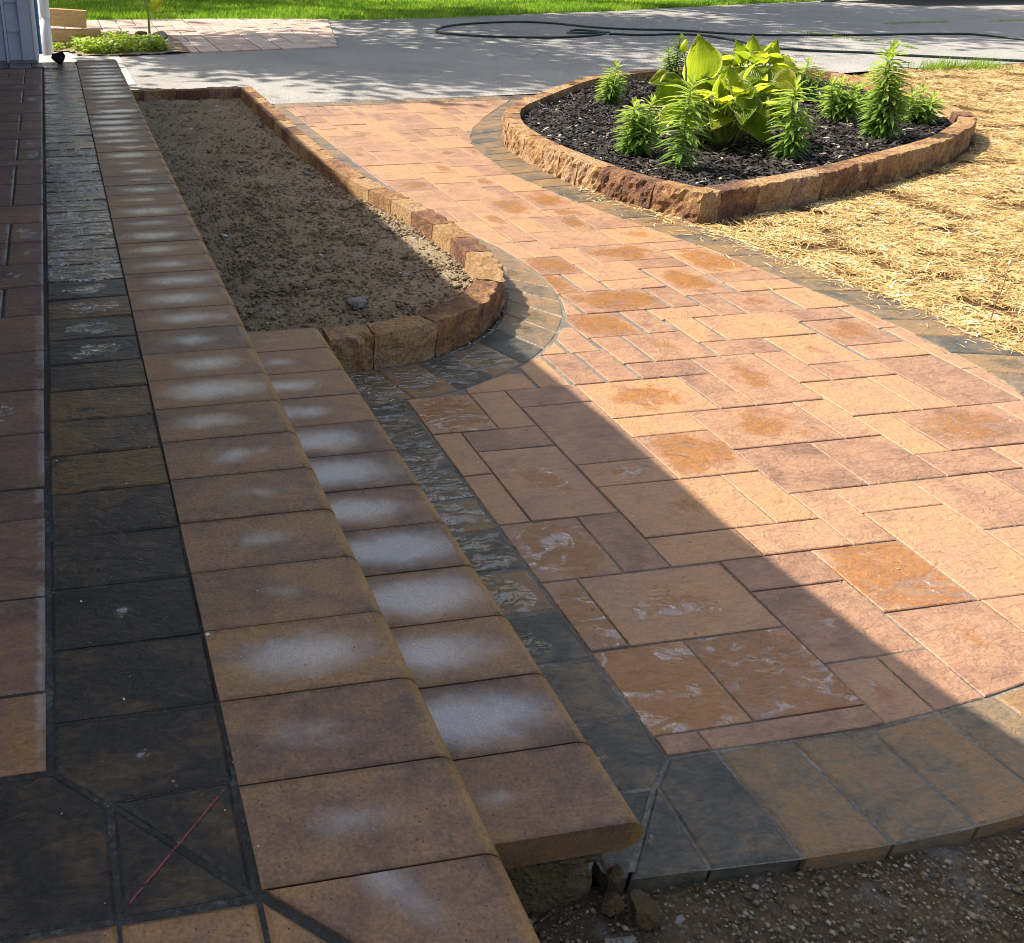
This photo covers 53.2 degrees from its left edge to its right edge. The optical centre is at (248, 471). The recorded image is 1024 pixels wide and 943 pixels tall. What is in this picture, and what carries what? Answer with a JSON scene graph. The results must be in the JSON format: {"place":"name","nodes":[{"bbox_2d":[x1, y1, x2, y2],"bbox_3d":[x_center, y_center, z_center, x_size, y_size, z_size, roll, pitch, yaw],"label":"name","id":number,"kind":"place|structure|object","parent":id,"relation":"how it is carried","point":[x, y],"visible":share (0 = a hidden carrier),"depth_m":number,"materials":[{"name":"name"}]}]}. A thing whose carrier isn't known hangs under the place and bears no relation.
{"place":"outdoors","nodes":[
{"label":"outdoors","id":0,"kind":"place"},
{"bbox_2d":[39,51,135,84],"bbox_3d":[-2.092,-4.873,11.626,1.234,0.001,2.926,-5,31,-9],"label":"concrete apron","id":1,"kind":"object","parent":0,"point":[69,57],"visible":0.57,"depth_m":12.17,"materials":[{"name":"grey concrete"}]},
{"bbox_2d":[51,19,338,52],"bbox_3d":[-1.092,-6.606,14.588,5.517,0.045,4.374,-5,31,-9],"label":"paved pad","id":2,"kind":"object","parent":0,"point":[209,35],"visible":0.69,"depth_m":14.72,"materials":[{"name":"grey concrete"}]},
{"bbox_2d":[137,97,473,333],"bbox_3d":[0.044,-2.085,6.775,1.448,0.044,6.172,-5,31,-9],"label":"soil bed","id":3,"kind":"object","parent":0,"point":[397,245],"visible":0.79,"depth_m":5.66,"materials":[{"name":"brown soil"}]},
{"bbox_2d":[142,100,471,329],"bbox_3d":[0.044,-2.087,6.757,1.405,0.044,6.076,-5,31,-9],"label":"pale grit","id":4,"kind":"object","parent":3,"relation":"on","point":[250,327],"visible":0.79,"depth_m":5.54,"materials":[{"name":"beige gravel"}]},
{"bbox_2d":[345,296,365,308],"bbox_3d":[0.508,-0.796,4.556,0.097,0.059,0.087,-5,31,-9],"label":"rock","id":5,"kind":"object","parent":3,"relation":"on","point":[358,302],"visible":0.96,"depth_m":4.53,"materials":[{"name":"grey stone"}]},
{"bbox_2d":[48,0,823,20],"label":"lawn","id":6,"kind":"structure","parent":0,"point":[319,7],"depth_m":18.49,"materials":[{"name":"green plant"}]},
{"bbox_2d":[42,0,1023,103],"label":"driveway","id":7,"kind":"structure","parent":0,"point":[388,59],"depth_m":13.00,"materials":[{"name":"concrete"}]},
{"bbox_2d":[54,35,189,55],"bbox_3d":[-2.112,-5.900,13.337,2.377,0.038,2.225,-5,31,-9],"label":"planting bed","id":8,"kind":"object","parent":7,"relation":"on","point":[174,44],"visible":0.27,"depth_m":12.77,"materials":[{"name":"green plant"}]},
{"bbox_2d":[53,41,69,49],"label":"ground cover","id":9,"kind":"object","parent":8,"relation":"on","point":[56,45],"visible":0.2,"depth_m":12.93,"materials":[{"name":"green plant"}]},
{"bbox_2d":[51,28,100,46],"bbox_3d":[-2.382,-5.899,13.136,0.747,0.213,0.122,-5,31,-9],"label":"timber","id":10,"kind":"object","parent":8,"relation":"on","point":[59,35],"visible":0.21,"depth_m":13.06,"materials":[{"name":"brown wood"}]},
{"bbox_2d":[49,8,86,27],"bbox_3d":[-2.475,-6.129,13.043,0.564,0.210,0.137,-1,30,-9],"label":"timber","id":11,"kind":"object","parent":10,"relation":"on","point":[60,17],"visible":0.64,"depth_m":12.99,"materials":[{"name":"beige wood"}]},
{"bbox_2d":[70,30,168,53],"bbox_3d":[-1.776,-5.838,13.083,1.300,0.192,1.422,-5,31,-9],"label":"ground cover","id":12,"kind":"object","parent":8,"relation":"on","point":[120,40],"visible":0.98,"depth_m":12.69,"materials":[{"name":"green plant"}]},
{"bbox_2d":[134,31,148,36],"bbox_3d":[-1.511,-6.173,13.682,0.227,0.138,0.100,-5,31,-9],"label":"rock","id":13,"kind":"object","parent":8,"relation":"on","point":[141,33],"visible":0.41,"depth_m":13.63,"materials":[{"name":"stone"}]},
{"bbox_2d":[144,0,163,33],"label":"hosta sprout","id":14,"kind":"object","parent":8,"relation":"on","point":[154,5],"visible":0.96,"depth_m":13.60,"materials":[{"name":"green plant"}]},
{"bbox_2d":[151,31,167,40],"bbox_3d":[-1.244,-6.103,13.542,0.238,0.136,0.168,-5,31,-9],"label":"rock","id":15,"kind":"object","parent":8,"relation":"on","point":[163,34],"visible":0.52,"depth_m":13.50,"materials":[{"name":"grey stone"}]},
{"bbox_2d":[434,21,1023,61],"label":"garden hose","id":16,"kind":"object","parent":7,"relation":"on","point":[594,32],"visible":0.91,"depth_m":14.24,"materials":[{"name":"rubber"}]},
{"bbox_2d":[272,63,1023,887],"bbox_3d":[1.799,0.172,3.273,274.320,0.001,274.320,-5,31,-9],"label":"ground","id":17,"kind":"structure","parent":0,"point":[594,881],"depth_m":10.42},
{"bbox_2d":[0,0,53,63],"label":"house","id":18,"kind":"structure","parent":17,"relation":"on","point":[25,32],"depth_m":9.62,"materials":[{"name":"plastic"}]},
{"bbox_2d":[0,59,539,942],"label":"porch","id":19,"kind":"object","parent":17,"relation":"on","point":[184,431],"visible":1,"depth_m":2.09,"materials":[{"name":"stone"}]},
{"bbox_2d":[51,51,64,63],"bbox_3d":[-1.875,-4.077,9.522,0.143,0.126,0.088,-5,31,-9],"label":"stone","id":20,"kind":"object","parent":19,"relation":"on","point":[58,57],"visible":1,"depth_m":9.49,"materials":[{"name":"black stone"}]},
{"bbox_2d":[56,191,411,903],"bbox_3d":[-0.364,-0.440,3.430,0.670,0.007,4.403,-5,31,-9],"label":"grit on porch","id":21,"kind":"object","parent":19,"relation":"on","point":[168,555],"visible":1,"depth_m":2.14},
{"bbox_2d":[247,328,642,913],"bbox_3d":[0.325,0.166,2.979,0.436,0.254,2.577,-5,31,-9],"label":"step","id":22,"kind":"object","parent":17,"relation":"on","point":[557,815],"visible":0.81,"depth_m":2.28,"materials":[{"name":"stone"}]},
{"bbox_2d":[273,95,1023,893],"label":"walkway","id":23,"kind":"structure","parent":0,"point":[873,711],"depth_m":3.14,"materials":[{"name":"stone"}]},
{"bbox_2d":[131,86,505,372],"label":"garden wall","id":24,"kind":"structure","parent":23,"relation":"on","point":[471,312],"depth_m":4.62,"materials":[{"name":"brown stone"}]},
{"bbox_2d":[443,287,512,354],"bbox_3d":[1.109,-1.019,5.071,0.441,0.012,2.060,2,31,3],"label":"sand spill","id":25,"kind":"object","parent":23,"relation":"on","point":[501,310],"visible":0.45,"depth_m":4.47,"materials":[{"name":"brown sand"}]},
{"bbox_2d":[604,864,623,885],"bbox_3d":[0.744,0.817,1.959,0.037,0.042,0.032,-19,35,-29],"label":"rock","id":26,"kind":"object","parent":23,"relation":"on","point":[615,873],"visible":1,"depth_m":1.95,"materials":[{"name":"stone"}]},
{"bbox_2d":[564,187,1015,351],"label":"straw bits","id":27,"kind":"object","parent":23,"relation":"on","point":[863,289],"visible":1,"depth_m":5.01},
{"bbox_2d":[521,77,952,186],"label":"mulch ground","id":28,"kind":"structure","parent":0,"point":[733,151],"depth_m":7.57,"materials":[{"name":"black wood"}]},
{"bbox_2d":[594,60,630,104],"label":"lily plant","id":29,"kind":"object","parent":28,"relation":"on","point":[613,90],"visible":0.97,"depth_m":8.74,"materials":[{"name":"green plant"}]},
{"bbox_2d":[611,93,667,157],"bbox_3d":[2.821,-2.483,6.975,0.393,0.461,0.398,10,32,17],"label":"lily plant","id":30,"kind":"object","parent":28,"relation":"on","point":[638,141],"visible":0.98,"depth_m":6.93,"materials":[{"name":"green plant"}]},
{"bbox_2d":[656,32,691,78],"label":"lily plant","id":31,"kind":"object","parent":28,"relation":"on","point":[670,67],"visible":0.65,"depth_m":9.71,"materials":[{"name":"green plant"}]},
{"bbox_2d":[653,72,719,172],"bbox_3d":[2.941,-2.341,6.503,0.377,0.667,0.367,25,39,36],"label":"lily plant","id":32,"kind":"object","parent":28,"relation":"on","point":[687,131],"visible":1,"depth_m":6.48,"materials":[{"name":"green plant"}]},
{"bbox_2d":[648,34,802,145],"bbox_3d":[3.607,-2.833,7.220,0.960,0.773,1.028,25,39,36],"label":"hosta plant","id":33,"kind":"object","parent":28,"relation":"on","point":[742,100],"visible":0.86,"depth_m":7.14,"materials":[{"name":"green plant"}]},
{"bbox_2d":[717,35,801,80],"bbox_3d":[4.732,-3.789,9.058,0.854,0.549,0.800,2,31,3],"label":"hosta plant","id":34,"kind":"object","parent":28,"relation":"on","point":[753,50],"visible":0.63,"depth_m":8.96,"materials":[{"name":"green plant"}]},
{"bbox_2d":[764,75,824,160],"bbox_3d":[3.834,-2.486,6.835,0.372,0.600,0.393,-5,31,-9],"label":"lily plant","id":35,"kind":"object","parent":28,"relation":"on","point":[787,148],"visible":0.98,"depth_m":6.80,"materials":[{"name":"green plant"}]},
{"bbox_2d":[787,56,830,102],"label":"lily plant","id":36,"kind":"object","parent":28,"relation":"on","point":[816,82],"visible":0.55,"depth_m":8.85,"materials":[{"name":"green plant"}]},
{"bbox_2d":[814,74,868,122],"bbox_3d":[4.971,-3.079,8.060,0.493,0.421,0.395,-5,31,-9],"label":"lily plant","id":37,"kind":"object","parent":28,"relation":"on","point":[844,105],"visible":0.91,"depth_m":8.04,"materials":[{"name":"green plant"}]},
{"bbox_2d":[855,38,918,142],"bbox_3d":[4.869,-2.883,7.351,0.465,0.754,0.422,-5,31,-9],"label":"lily plant","id":38,"kind":"object","parent":28,"relation":"on","point":[883,117],"visible":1,"depth_m":7.32,"materials":[{"name":"green plant"}]},
{"bbox_2d":[896,84,950,125],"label":"lily plant","id":39,"kind":"object","parent":28,"relation":"on","point":[925,113],"visible":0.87,"depth_m":7.95,"materials":[{"name":"green plant"}]},
{"bbox_2d":[527,827,1023,942],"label":"stony ground","id":40,"kind":"structure","parent":0,"point":[592,929],"depth_m":1.95,"materials":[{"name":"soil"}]},
{"bbox_2d":[600,892,624,916],"bbox_3d":[0.725,0.868,1.924,0.043,0.055,0.041,21,36,31],"label":"rock","id":41,"kind":"object","parent":40,"relation":"on","point":[612,904],"visible":1,"depth_m":1.92,"materials":[{"name":"stone"}]},
{"bbox_2d":[604,936,635,942],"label":"stone","id":42,"kind":"object","parent":40,"relation":"on","point":[629,939],"visible":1,"depth_m":1.88,"materials":[{"name":"grey stone"}]},
{"bbox_2d":[629,889,660,929],"bbox_3d":[0.788,0.873,1.913,0.059,0.065,0.070,-5,31,-9],"label":"rock","id":43,"kind":"object","parent":40,"relation":"on","point":[645,911],"visible":1,"depth_m":1.89,"materials":[{"name":"stone"}]},
{"bbox_2d":[675,915,685,923],"bbox_3d":[0.853,0.889,1.916,0.026,0.010,0.016,-18,35,-27],"label":"stone","id":44,"kind":"object","parent":40,"relation":"on","point":[679,919],"visible":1,"depth_m":1.91,"materials":[{"name":"grey stone"}]},
{"bbox_2d":[820,0,840,1],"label":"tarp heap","id":45,"kind":"object","parent":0,"point":[830,0],"visible":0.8,"depth_m":19.04,"materials":[{"name":"grey"}]},
{"bbox_2d":[789,30,917,48],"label":"crack grass","id":46,"kind":"structure","parent":0,"point":[906,46],"depth_m":13.90,"materials":[{"name":"green plant"}]},
{"bbox_2d":[692,63,1023,354],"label":"straw ground","id":47,"kind":"structure","parent":0,"point":[802,208],"depth_m":6.04,"materials":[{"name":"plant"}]},
{"bbox_2d":[501,65,976,224],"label":"garden wall","id":48,"kind":"structure","parent":47,"relation":"on","point":[681,201],"depth_m":6.58,"materials":[{"name":"brown stone"}]},
{"bbox_2d":[908,54,1012,72],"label":"grass tufts","id":49,"kind":"object","parent":47,"relation":"on","point":[975,64],"visible":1,"depth_m":11.39,"materials":[{"name":"green plant"}]},
{"bbox_2d":[990,266,1008,322],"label":"twig","id":50,"kind":"object","parent":47,"relation":"on","point":[998,297],"visible":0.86,"depth_m":4.49,"materials":[{"name":"brown wood"}]},
{"bbox_2d":[882,20,949,23],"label":"crack grass","id":51,"kind":"structure","parent":0,"point":[917,22],"depth_m":15.76,"materials":[{"name":"green plant"}]},
{"bbox_2d":[989,19,1023,21],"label":"crack grass","id":52,"kind":"structure","parent":0,"point":[1011,20],"depth_m":15.97,"materials":[{"name":"green plant"}]}
]}

